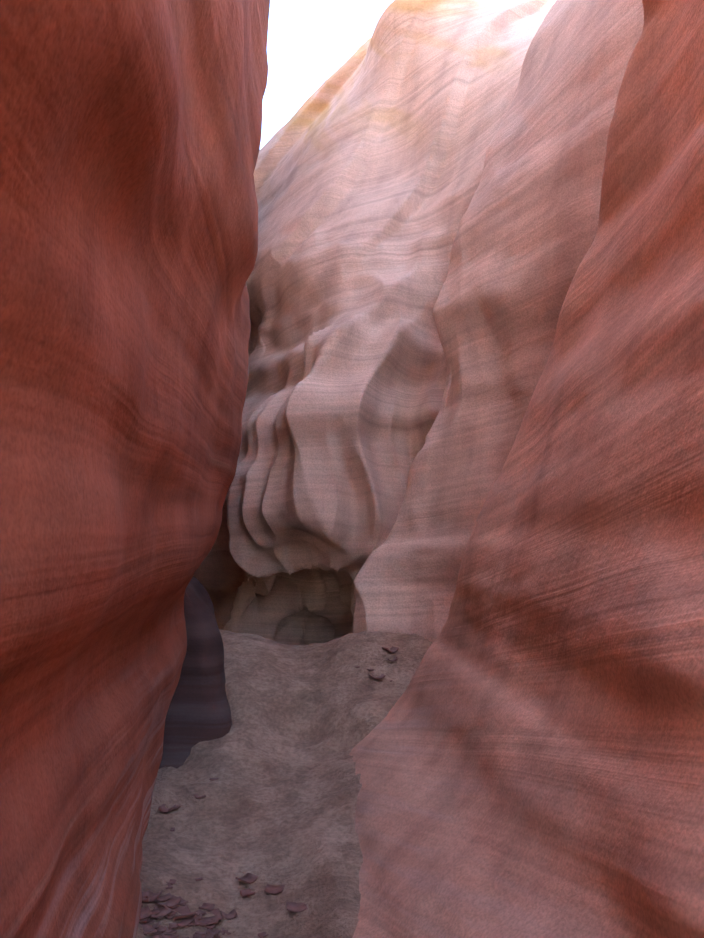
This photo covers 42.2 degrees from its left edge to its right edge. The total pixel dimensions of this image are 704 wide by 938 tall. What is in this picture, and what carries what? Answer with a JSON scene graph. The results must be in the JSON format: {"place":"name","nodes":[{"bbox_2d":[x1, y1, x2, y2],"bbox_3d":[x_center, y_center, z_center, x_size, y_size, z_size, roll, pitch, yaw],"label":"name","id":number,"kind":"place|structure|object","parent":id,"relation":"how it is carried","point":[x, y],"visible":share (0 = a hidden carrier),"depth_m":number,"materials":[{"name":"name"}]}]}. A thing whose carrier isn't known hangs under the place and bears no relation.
{"place":"outdoors","nodes":[
{"label":"outdoors","id":0,"kind":"place"},
{"bbox_2d":[0,0,269,937],"bbox_3d":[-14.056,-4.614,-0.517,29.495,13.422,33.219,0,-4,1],"label":"canyon wall","id":1,"kind":"structure","parent":0,"point":[130,136],"depth_m":1.92,"materials":[{"name":"stone"}]},
{"bbox_2d":[136,629,431,937],"bbox_3d":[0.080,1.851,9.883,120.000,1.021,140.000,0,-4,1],"label":"canyon floor","id":2,"kind":"structure","parent":0,"point":[276,806],"depth_m":4.34,"materials":[{"name":"sand"}]},
{"bbox_2d":[139,646,398,937],"bbox_3d":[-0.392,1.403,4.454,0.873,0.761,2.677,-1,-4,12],"label":"rocks","id":3,"kind":"object","parent":2,"relation":"on","point":[172,902],"visible":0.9,"depth_m":3.39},
{"bbox_2d":[260,0,393,148],"label":"sky","id":4,"kind":"structure","parent":0,"point":[308,41],"materials":[{"name":"white"}]},
{"bbox_2d":[193,0,703,937],"bbox_3d":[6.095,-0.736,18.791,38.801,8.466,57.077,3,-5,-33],"label":"canyon wall","id":5,"kind":"structure","parent":0,"point":[473,434],"depth_m":4.41,"materials":[{"name":"stone"}]}
]}

